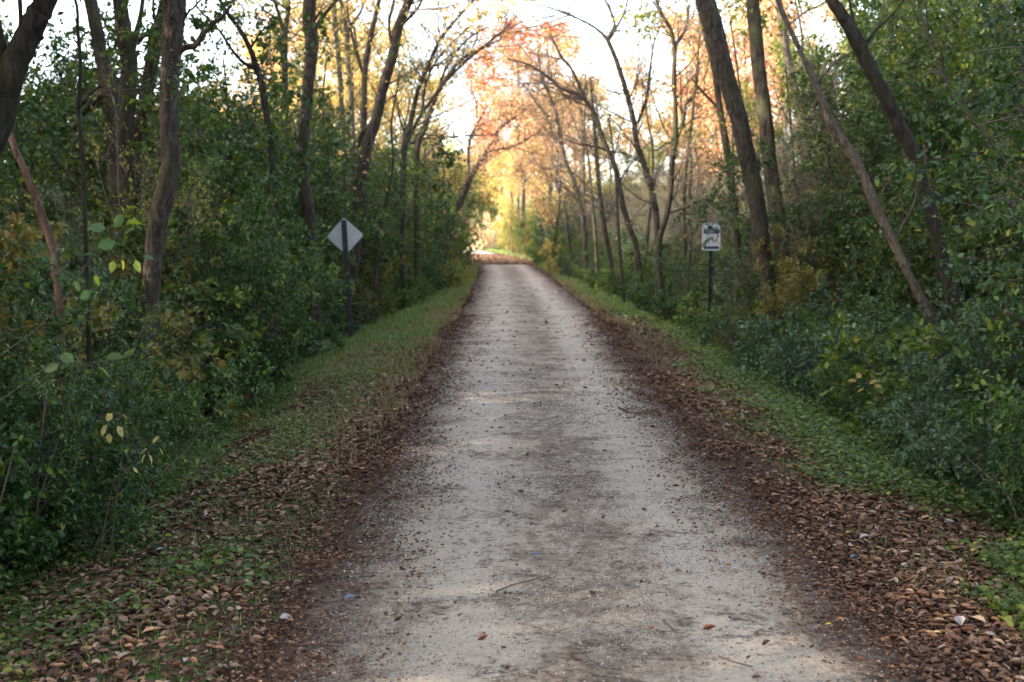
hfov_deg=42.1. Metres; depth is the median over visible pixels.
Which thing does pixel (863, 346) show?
shrub
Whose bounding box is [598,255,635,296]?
shrub
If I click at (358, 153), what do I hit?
tall shrub
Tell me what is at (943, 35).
tall shrub
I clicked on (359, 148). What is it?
tall shrub
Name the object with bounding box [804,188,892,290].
shrub
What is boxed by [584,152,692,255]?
sapling
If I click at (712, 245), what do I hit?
information sign
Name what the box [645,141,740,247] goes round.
bare shrub
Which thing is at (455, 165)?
autumn tree
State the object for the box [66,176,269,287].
shrub
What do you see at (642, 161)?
tree
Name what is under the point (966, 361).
shrub
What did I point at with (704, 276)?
shrub
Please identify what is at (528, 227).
tall shrub
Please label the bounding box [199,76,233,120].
autumn tree
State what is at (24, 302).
shrub
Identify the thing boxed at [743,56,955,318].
bare shrub
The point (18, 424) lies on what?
shrub
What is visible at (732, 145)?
slender tree
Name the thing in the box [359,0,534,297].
tree
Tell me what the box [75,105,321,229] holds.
tall shrub
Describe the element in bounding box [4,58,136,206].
tall shrub
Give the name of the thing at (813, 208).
bare shrub
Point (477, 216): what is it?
tall shrub
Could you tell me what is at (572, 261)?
shrub
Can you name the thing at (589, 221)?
bare shrub
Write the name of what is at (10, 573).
shrub
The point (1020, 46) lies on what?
leafy branch
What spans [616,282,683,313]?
shrub
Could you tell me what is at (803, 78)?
tall shrub
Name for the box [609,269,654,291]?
shrub
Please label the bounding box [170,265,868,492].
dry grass
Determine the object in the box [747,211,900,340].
shrub
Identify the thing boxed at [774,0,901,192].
autumn tree
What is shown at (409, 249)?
shrub
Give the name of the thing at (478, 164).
tree
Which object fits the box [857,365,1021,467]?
shrub
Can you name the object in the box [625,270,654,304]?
shrub
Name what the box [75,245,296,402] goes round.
shrub
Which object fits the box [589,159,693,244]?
sapling
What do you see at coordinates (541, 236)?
tall shrub
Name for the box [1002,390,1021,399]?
shrub
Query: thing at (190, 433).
shrub
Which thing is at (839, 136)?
tree
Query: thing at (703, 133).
autumn tree
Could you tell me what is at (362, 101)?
tree
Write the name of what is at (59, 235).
shrub
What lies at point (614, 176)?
slender tree
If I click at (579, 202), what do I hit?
tree
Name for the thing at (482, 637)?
fallen leaf
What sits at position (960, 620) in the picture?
fallen leaf
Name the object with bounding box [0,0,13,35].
woodland tree
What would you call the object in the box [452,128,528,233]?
overhanging tree
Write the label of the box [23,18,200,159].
tall shrub
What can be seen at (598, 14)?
sky
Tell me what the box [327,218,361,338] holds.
diamond sign
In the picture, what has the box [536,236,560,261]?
shrub
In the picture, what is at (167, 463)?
shrub
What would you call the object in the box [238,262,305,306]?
shrub
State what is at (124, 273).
shrub
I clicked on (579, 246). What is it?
shrub
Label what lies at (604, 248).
shrub
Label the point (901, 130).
tree
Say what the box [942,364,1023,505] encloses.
shrub
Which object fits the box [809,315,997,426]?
shrub
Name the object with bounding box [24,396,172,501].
shrub
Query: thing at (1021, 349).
shrub
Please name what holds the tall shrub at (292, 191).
on the ground at (214, 659)
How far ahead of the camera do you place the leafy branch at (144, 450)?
7.09 m
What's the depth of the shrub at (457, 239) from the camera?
56.69 m
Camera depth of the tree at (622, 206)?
32.68 m
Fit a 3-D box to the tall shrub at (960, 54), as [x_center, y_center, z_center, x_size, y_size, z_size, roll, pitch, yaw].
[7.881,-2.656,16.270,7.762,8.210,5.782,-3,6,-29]
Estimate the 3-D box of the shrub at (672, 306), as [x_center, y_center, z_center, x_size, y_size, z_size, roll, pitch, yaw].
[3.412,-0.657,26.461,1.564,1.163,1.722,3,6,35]
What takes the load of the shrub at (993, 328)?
on the ground at (214, 659)
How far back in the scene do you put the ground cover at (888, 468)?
9.24 m
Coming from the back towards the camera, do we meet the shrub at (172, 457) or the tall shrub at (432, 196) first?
the tall shrub at (432, 196)
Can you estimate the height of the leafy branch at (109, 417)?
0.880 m
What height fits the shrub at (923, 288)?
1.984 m
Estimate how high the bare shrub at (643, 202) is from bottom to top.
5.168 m
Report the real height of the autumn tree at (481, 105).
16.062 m
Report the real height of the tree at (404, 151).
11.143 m
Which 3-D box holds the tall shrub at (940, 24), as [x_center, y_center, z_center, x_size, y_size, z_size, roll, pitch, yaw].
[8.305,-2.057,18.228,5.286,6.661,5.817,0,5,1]
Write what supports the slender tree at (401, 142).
on the ground at (214, 659)
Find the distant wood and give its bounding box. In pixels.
[458,174,696,243]
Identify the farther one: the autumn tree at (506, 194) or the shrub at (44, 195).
the autumn tree at (506, 194)
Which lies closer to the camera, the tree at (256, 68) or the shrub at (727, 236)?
the tree at (256, 68)
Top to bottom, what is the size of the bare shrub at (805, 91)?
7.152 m
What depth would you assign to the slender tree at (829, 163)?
21.81 m
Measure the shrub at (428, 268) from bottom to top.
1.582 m
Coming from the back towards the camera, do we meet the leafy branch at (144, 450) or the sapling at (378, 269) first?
the sapling at (378, 269)
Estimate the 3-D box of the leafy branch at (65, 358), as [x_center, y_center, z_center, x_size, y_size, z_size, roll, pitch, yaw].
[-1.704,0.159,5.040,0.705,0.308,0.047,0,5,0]
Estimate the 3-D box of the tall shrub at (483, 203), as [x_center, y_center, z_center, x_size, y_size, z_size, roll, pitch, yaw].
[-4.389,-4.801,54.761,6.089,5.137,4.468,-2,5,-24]
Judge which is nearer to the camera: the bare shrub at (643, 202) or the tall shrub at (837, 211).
the tall shrub at (837, 211)
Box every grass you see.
[0,247,1023,681]
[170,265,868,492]
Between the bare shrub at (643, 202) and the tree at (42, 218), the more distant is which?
the bare shrub at (643, 202)
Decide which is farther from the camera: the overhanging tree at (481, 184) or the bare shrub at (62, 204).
the overhanging tree at (481, 184)
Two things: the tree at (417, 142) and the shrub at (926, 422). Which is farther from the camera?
the tree at (417, 142)
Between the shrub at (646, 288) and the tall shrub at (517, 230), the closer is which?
the shrub at (646, 288)
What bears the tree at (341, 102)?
on the ground at (214, 659)
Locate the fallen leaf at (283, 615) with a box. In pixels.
[279,613,292,618]
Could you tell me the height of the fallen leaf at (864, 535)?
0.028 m
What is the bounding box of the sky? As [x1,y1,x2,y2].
[0,0,1011,230]
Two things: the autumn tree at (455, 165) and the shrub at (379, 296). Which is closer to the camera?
the shrub at (379, 296)
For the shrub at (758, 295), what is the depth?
20.34 m
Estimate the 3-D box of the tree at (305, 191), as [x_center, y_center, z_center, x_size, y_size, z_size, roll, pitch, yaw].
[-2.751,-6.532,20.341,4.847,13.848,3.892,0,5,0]
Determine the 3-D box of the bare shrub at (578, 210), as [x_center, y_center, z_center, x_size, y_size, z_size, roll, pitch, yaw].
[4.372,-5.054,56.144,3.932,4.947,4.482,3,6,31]
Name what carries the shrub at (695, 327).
on the ground at (214, 659)
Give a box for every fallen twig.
[496,577,540,591]
[619,408,648,413]
[718,655,751,666]
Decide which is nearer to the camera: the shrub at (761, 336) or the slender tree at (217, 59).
the shrub at (761, 336)
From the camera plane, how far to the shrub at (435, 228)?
39.96 m
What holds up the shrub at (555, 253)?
on the ground at (214, 659)
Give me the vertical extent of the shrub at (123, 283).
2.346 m
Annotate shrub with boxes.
[0,0,336,275]
[0,21,154,269]
[0,45,104,222]
[0,66,320,231]
[0,95,251,245]
[0,166,111,271]
[0,180,101,321]
[0,198,233,467]
[0,222,114,378]
[0,251,44,342]
[0,254,274,580]
[0,337,212,499]
[0,346,172,517]
[0,369,181,508]
[0,387,82,576]
[0,394,65,593]
[0,437,160,563]
[0,465,92,559]
[0,561,18,588]
[1,181,131,337]
[1,264,250,425]
[2,67,311,276]
[2,228,198,407]
[2,327,242,464]
[3,140,103,172]
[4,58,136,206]
[5,210,94,334]
[9,220,201,361]
[10,0,324,267]
[11,62,219,220]
[20,396,212,482]
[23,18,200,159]
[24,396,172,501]
[33,195,266,425]
[42,186,253,272]
[65,305,245,454]
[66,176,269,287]
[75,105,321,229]
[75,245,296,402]
[77,226,267,349]
[87,141,362,410]
[99,65,389,295]
[104,333,259,438]
[140,180,340,382]
[174,329,267,416]
[182,100,388,269]
[184,49,372,259]
[201,67,358,210]
[231,85,465,290]
[238,76,408,290]
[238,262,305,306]
[250,109,398,283]
[252,212,354,319]
[254,87,344,205]
[264,219,349,310]
[266,344,291,387]
[281,320,317,367]
[285,301,339,354]
[289,305,345,363]
[292,241,343,308]
[298,299,349,346]
[301,216,406,312]
[313,117,436,287]
[317,233,430,309]
[318,137,470,264]
[321,276,399,328]
[321,301,373,335]
[326,138,408,199]
[326,145,459,264]
[326,222,405,311]
[330,98,453,241]
[334,200,413,269]
[339,129,466,231]
[352,277,393,323]
[361,286,411,319]
[377,281,421,309]
[388,260,433,305]
[406,197,454,264]
[406,275,448,300]
[407,251,463,295]
[408,156,462,234]
[421,261,444,289]
[422,146,482,244]
[427,274,456,287]
[429,208,478,264]
[433,260,474,287]
[439,167,502,263]
[439,174,487,252]
[440,244,458,266]
[440,257,465,278]
[450,232,471,259]
[450,241,469,262]
[450,243,475,256]
[453,257,469,274]
[458,200,490,234]
[466,209,501,249]
[474,205,510,250]
[489,193,535,252]
[502,198,545,254]
[503,205,545,257]
[508,197,574,260]
[516,190,575,262]
[525,248,544,263]
[531,177,628,252]
[531,226,575,251]
[534,249,557,263]
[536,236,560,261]
[536,250,567,266]
[537,192,589,249]
[541,254,589,271]
[551,226,596,259]
[554,250,601,276]
[556,204,616,251]
[560,149,645,251]
[560,227,602,258]
[561,245,601,278]
[562,164,614,241]
[562,240,617,265]
[570,224,653,279]
[570,260,605,278]
[570,264,634,286]
[574,239,600,258]
[574,266,634,291]
[577,235,631,265]
[586,156,642,248]
[595,184,675,246]
[596,143,708,259]
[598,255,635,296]
[600,184,660,255]
[602,242,654,278]
[607,280,675,302]
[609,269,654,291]
[611,173,695,260]
[612,208,703,257]
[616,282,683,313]
[619,132,736,235]
[620,240,702,284]
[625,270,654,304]
[625,278,698,299]
[627,207,699,258]
[627,232,698,287]
[634,48,861,300]
[636,156,762,243]
[637,200,717,246]
[640,181,730,278]
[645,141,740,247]
[645,280,703,324]
[646,234,721,305]
[646,289,763,332]
[649,282,698,320]
[652,175,722,277]
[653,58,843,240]
[655,209,774,313]
[661,126,842,292]
[663,241,751,307]
[669,53,1023,315]
[673,284,748,337]
[679,308,745,345]
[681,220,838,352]
[682,238,760,303]
[688,168,788,277]
[689,17,1023,319]
[694,309,836,380]
[697,229,753,267]
[698,305,812,359]
[701,322,750,347]
[707,305,763,356]
[713,250,811,327]
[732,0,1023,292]
[737,92,846,247]
[738,231,908,321]
[739,305,834,343]
[740,7,866,233]
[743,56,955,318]
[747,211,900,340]
[752,321,871,395]
[760,324,826,389]
[769,319,925,407]
[771,320,904,362]
[775,274,888,344]
[779,0,1022,191]
[783,167,858,267]
[791,276,934,380]
[792,350,971,445]
[797,0,1023,336]
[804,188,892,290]
[806,296,945,393]
[809,0,1023,237]
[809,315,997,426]
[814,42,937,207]
[819,326,904,416]
[819,356,1016,457]
[824,291,986,321]
[828,204,932,326]
[833,22,1023,331]
[835,308,977,359]
[836,0,1023,319]
[843,255,1023,360]
[852,319,991,398]
[855,381,1023,493]
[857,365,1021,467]
[862,282,949,350]
[865,0,1023,497]
[865,297,1023,398]
[872,267,1023,335]
[884,286,1023,374]
[889,325,1023,470]
[895,397,1023,514]
[908,3,978,71]
[911,2,1023,286]
[915,0,1023,405]
[923,301,1023,397]
[934,372,1017,467]
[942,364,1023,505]
[953,394,1023,533]
[1000,338,1023,394]
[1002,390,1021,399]
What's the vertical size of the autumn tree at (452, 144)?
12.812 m
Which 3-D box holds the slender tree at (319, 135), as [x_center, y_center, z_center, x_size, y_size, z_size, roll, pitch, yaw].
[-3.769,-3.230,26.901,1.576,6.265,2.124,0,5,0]
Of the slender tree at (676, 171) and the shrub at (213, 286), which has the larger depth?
the slender tree at (676, 171)
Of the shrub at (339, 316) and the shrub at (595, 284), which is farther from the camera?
the shrub at (595, 284)
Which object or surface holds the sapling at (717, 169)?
on the ground at (214, 659)
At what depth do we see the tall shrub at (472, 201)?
51.60 m
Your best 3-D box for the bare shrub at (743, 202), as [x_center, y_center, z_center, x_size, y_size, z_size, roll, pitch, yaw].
[5.375,-2.682,25.405,4.435,5.623,5.189,4,7,42]
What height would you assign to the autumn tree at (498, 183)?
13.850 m
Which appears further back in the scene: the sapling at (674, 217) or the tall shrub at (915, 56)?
the sapling at (674, 217)
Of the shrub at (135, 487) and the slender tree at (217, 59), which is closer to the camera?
the shrub at (135, 487)
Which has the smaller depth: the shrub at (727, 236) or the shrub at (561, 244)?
the shrub at (727, 236)
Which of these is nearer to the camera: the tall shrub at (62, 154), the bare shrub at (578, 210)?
the tall shrub at (62, 154)
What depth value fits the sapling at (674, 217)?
37.32 m
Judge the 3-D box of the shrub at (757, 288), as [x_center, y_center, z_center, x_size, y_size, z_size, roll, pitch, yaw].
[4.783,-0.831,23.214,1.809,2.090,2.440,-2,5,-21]
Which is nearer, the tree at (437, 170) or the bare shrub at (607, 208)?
the tree at (437, 170)
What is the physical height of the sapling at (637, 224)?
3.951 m
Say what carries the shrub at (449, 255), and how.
on the ground at (214, 659)
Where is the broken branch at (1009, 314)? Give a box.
[1003,309,1023,325]
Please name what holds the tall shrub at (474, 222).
on the ground at (214, 659)
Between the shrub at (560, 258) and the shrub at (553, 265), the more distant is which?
the shrub at (553, 265)
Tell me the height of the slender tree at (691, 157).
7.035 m
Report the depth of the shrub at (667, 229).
44.35 m
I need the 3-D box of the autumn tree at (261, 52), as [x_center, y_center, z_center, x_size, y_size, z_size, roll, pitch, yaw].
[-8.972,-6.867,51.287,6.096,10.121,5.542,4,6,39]
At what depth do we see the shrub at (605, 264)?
38.54 m
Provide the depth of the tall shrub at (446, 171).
43.78 m
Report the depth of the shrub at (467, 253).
54.96 m
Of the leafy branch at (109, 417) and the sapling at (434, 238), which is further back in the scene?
the sapling at (434, 238)
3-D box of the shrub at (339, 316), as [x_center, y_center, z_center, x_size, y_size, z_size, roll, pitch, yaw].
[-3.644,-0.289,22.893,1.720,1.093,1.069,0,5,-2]
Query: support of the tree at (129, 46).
on the ground at (214, 659)
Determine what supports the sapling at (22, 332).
on the ground at (214, 659)
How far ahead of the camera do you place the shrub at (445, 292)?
33.44 m
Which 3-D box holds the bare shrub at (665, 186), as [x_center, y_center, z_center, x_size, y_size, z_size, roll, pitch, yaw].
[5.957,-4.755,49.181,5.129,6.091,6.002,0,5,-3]
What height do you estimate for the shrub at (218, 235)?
3.134 m
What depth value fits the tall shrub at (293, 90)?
31.68 m
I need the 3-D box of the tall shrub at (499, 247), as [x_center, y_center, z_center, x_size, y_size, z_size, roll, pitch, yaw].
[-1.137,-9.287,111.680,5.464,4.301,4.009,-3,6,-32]
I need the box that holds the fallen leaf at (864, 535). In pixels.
[859,534,869,538]
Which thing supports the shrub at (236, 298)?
on the ground at (214, 659)
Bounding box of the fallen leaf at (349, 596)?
[345,594,355,598]
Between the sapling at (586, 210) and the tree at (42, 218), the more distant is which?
the sapling at (586, 210)
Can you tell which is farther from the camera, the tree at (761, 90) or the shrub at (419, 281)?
the shrub at (419, 281)
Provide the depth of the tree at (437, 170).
44.57 m
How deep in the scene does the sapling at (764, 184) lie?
27.17 m
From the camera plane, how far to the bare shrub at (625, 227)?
46.45 m
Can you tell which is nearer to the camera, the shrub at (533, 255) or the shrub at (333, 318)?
the shrub at (333, 318)
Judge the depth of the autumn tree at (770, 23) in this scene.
45.77 m
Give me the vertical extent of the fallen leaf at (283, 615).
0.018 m
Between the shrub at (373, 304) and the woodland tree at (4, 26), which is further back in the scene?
the woodland tree at (4, 26)
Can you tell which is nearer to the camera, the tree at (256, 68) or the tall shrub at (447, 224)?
the tree at (256, 68)
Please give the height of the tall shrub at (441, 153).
5.536 m
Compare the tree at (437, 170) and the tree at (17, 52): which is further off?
the tree at (437, 170)
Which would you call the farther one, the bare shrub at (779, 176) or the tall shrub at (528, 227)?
the tall shrub at (528, 227)
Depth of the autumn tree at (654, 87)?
51.61 m
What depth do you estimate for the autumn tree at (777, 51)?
37.56 m
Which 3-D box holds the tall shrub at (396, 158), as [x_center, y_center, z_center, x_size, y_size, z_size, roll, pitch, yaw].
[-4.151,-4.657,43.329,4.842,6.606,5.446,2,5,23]
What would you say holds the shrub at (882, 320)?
on the ground at (214, 659)
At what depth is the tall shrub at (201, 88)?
21.86 m
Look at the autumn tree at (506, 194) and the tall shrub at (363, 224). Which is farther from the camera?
the autumn tree at (506, 194)
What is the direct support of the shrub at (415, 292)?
on the ground at (214, 659)
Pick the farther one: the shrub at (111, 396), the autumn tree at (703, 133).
the autumn tree at (703, 133)
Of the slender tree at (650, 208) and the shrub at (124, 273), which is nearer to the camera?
the shrub at (124, 273)
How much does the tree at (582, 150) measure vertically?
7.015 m
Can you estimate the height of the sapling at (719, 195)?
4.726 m
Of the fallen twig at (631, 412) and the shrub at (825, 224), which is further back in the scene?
the shrub at (825, 224)
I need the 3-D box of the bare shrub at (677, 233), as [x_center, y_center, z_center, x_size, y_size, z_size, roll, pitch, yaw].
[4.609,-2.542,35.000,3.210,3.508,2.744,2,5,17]
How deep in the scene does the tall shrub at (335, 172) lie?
28.51 m
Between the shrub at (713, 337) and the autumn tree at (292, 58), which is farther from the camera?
the autumn tree at (292, 58)
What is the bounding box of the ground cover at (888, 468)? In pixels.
[0,322,1023,681]
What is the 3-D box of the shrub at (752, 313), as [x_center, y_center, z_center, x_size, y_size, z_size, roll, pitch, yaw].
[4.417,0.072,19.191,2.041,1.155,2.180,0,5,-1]
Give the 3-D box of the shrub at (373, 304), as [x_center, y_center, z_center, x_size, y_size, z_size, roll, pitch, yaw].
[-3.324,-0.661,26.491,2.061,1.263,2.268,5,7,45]
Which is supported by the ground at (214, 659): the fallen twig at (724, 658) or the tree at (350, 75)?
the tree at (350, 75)
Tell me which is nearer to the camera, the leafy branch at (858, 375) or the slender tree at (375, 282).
the leafy branch at (858, 375)
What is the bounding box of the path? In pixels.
[262,249,926,681]
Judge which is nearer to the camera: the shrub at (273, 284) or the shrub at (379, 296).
the shrub at (273, 284)
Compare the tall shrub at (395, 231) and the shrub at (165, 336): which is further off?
the tall shrub at (395, 231)
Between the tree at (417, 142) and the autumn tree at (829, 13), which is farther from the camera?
the autumn tree at (829, 13)
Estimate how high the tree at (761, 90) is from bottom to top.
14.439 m
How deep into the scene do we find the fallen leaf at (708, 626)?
5.51 m
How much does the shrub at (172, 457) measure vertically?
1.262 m
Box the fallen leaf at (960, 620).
[954,616,964,625]
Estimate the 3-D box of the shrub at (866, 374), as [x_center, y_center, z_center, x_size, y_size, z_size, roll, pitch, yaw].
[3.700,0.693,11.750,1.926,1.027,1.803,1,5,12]
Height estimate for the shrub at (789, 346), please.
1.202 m
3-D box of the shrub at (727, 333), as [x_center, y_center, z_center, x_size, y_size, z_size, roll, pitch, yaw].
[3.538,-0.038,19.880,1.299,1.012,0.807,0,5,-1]
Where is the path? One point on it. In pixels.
(542, 341)
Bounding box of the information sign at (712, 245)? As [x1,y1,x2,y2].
[702,223,719,343]
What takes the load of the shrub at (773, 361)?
on the ground at (214, 659)
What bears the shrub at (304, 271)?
on the ground at (214, 659)
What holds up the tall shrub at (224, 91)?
on the ground at (214, 659)
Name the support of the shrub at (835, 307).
on the ground at (214, 659)
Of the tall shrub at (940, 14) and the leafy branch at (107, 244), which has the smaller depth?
the leafy branch at (107, 244)
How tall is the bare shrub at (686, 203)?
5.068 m
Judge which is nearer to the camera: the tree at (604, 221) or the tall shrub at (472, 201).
the tree at (604, 221)
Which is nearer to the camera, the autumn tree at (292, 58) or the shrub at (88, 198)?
the shrub at (88, 198)
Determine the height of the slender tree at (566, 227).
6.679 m
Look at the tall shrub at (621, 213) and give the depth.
49.23 m
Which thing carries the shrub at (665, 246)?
on the ground at (214, 659)
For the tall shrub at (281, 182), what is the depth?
20.98 m
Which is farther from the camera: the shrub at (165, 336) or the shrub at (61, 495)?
the shrub at (165, 336)
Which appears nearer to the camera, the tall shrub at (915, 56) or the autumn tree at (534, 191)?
the tall shrub at (915, 56)
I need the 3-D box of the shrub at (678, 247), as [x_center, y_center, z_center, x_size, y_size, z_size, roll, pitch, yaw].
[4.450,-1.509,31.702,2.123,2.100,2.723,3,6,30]
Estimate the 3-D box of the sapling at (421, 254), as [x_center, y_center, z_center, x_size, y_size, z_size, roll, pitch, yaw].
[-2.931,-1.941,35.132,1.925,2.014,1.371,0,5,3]
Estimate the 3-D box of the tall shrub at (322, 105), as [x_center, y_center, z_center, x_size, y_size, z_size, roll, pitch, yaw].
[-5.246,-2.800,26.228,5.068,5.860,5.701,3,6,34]
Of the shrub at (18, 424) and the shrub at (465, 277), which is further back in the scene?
the shrub at (465, 277)
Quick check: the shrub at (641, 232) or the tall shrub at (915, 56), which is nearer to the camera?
the tall shrub at (915, 56)
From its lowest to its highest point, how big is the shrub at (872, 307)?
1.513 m
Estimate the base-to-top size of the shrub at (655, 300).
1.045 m
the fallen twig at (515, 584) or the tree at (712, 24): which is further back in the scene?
the tree at (712, 24)
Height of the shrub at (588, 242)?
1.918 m
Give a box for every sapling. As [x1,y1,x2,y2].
[0,63,261,361]
[0,264,268,420]
[2,162,97,269]
[122,143,258,329]
[359,244,398,295]
[406,230,436,286]
[412,219,449,263]
[555,182,631,226]
[559,174,648,244]
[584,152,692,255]
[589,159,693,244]
[602,165,663,234]
[625,111,902,307]
[633,164,717,243]
[636,174,743,257]
[659,186,719,254]
[674,138,789,250]
[676,178,766,261]
[678,120,787,224]
[722,103,865,259]
[781,138,868,253]
[804,101,982,295]
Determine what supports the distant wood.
on the ground at (214, 659)
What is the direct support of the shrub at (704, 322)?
on the ground at (214, 659)
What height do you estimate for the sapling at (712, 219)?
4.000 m
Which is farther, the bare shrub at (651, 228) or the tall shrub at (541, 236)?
the tall shrub at (541, 236)
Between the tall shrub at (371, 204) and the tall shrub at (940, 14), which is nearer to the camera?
the tall shrub at (940, 14)
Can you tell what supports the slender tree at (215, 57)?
on the ground at (214, 659)
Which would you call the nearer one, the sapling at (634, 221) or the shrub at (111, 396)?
the shrub at (111, 396)
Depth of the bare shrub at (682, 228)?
33.21 m
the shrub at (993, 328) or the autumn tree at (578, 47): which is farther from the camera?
the autumn tree at (578, 47)
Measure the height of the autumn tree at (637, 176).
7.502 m
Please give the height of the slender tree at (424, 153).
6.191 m
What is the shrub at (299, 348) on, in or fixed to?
on the ground at (214, 659)
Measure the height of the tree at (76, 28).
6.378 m
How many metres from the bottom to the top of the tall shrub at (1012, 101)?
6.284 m
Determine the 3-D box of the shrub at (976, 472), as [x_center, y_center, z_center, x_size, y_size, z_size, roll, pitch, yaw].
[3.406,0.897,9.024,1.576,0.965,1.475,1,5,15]
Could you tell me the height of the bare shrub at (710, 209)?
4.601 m
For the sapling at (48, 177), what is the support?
on the ground at (214, 659)
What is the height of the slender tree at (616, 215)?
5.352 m
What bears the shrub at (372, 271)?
on the ground at (214, 659)
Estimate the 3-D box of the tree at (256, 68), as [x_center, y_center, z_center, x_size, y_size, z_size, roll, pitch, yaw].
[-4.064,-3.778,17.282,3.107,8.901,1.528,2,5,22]
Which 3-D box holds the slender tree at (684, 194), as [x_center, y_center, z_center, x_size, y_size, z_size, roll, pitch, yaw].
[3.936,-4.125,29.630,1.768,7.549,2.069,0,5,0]
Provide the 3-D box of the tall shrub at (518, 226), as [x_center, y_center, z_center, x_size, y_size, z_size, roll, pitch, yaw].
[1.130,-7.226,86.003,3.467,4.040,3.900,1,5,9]
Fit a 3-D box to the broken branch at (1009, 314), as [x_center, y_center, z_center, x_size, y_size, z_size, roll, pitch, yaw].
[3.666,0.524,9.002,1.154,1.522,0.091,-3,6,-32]
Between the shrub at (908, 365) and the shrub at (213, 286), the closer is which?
the shrub at (908, 365)
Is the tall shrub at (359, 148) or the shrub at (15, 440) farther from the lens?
the tall shrub at (359, 148)
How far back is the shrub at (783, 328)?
16.48 m
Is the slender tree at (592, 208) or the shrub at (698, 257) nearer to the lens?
the shrub at (698, 257)
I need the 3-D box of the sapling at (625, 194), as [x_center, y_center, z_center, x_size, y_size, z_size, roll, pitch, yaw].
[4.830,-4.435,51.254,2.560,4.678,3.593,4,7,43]
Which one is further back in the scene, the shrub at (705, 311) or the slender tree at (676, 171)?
the slender tree at (676, 171)
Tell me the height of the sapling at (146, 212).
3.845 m
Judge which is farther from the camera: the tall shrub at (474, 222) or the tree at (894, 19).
the tall shrub at (474, 222)
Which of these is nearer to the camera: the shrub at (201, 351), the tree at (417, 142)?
the shrub at (201, 351)
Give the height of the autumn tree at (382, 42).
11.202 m
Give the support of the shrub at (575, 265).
on the ground at (214, 659)
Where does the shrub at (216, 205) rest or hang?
on the ground at (214, 659)
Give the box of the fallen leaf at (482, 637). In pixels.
[478,635,487,639]
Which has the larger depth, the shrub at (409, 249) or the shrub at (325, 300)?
the shrub at (409, 249)
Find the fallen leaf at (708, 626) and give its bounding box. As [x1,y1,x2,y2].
[702,624,714,629]
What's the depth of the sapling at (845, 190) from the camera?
19.87 m
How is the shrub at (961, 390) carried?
on the ground at (214, 659)
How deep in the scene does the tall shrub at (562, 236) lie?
59.53 m
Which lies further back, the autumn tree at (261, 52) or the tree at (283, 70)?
the autumn tree at (261, 52)
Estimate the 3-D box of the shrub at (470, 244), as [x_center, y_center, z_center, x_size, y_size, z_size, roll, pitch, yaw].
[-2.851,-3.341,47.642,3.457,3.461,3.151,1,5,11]
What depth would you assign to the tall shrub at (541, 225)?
61.32 m
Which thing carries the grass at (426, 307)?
on the ground at (214, 659)
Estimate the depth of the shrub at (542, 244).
65.99 m
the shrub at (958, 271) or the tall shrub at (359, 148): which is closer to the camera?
the shrub at (958, 271)
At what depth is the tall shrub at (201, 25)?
16.51 m
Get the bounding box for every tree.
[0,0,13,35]
[0,0,57,155]
[0,14,11,40]
[8,131,66,472]
[15,0,217,479]
[70,0,123,259]
[113,0,158,237]
[135,0,163,220]
[140,0,231,408]
[146,0,317,384]
[182,6,283,224]
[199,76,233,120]
[202,50,276,167]
[204,0,413,215]
[207,30,339,145]
[220,0,405,154]
[224,0,329,254]
[269,0,468,157]
[272,0,350,352]
[280,0,400,201]
[289,29,363,276]
[315,18,459,162]
[316,0,421,292]
[316,0,537,321]
[333,40,440,324]
[356,0,569,307]
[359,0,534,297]
[374,62,458,245]
[399,126,468,243]
[402,122,488,227]
[406,107,464,201]
[416,43,577,256]
[420,154,477,259]
[429,138,464,169]
[439,148,492,243]
[447,3,607,253]
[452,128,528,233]
[468,9,671,283]
[473,12,613,282]
[474,136,515,224]
[475,120,555,252]
[476,22,614,243]
[478,149,542,252]
[496,72,625,223]
[507,0,702,309]
[508,100,601,266]
[541,52,648,290]
[541,103,595,260]
[544,69,608,286]
[545,73,621,276]
[562,78,638,303]
[585,135,634,240]
[593,0,765,321]
[602,137,668,209]
[606,5,783,186]
[614,0,783,322]
[619,41,696,279]
[621,102,695,212]
[645,113,707,233]
[650,0,724,295]
[653,70,741,199]
[654,0,819,196]
[659,52,721,245]
[668,119,737,317]
[680,77,764,240]
[691,0,854,181]
[695,0,781,325]
[707,15,783,252]
[722,0,789,317]
[722,14,873,192]
[744,47,846,244]
[754,10,856,236]
[755,0,869,190]
[758,0,938,336]
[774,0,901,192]
[825,0,967,345]
[842,0,968,144]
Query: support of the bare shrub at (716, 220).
on the ground at (214, 659)
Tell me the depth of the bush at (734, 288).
20.62 m
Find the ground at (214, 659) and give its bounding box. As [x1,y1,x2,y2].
[0,241,1023,681]
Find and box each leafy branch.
[0,214,153,354]
[0,343,153,400]
[97,436,162,573]
[101,412,126,560]
[848,373,887,436]
[963,45,1023,57]
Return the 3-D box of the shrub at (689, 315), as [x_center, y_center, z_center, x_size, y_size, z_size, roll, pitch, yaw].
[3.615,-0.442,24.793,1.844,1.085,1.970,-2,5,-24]
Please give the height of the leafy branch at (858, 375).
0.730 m
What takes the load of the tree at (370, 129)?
on the ground at (214, 659)
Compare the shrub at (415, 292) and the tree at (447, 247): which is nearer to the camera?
the shrub at (415, 292)
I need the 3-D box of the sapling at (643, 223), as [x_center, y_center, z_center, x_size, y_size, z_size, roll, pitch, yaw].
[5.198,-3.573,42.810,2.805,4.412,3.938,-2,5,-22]

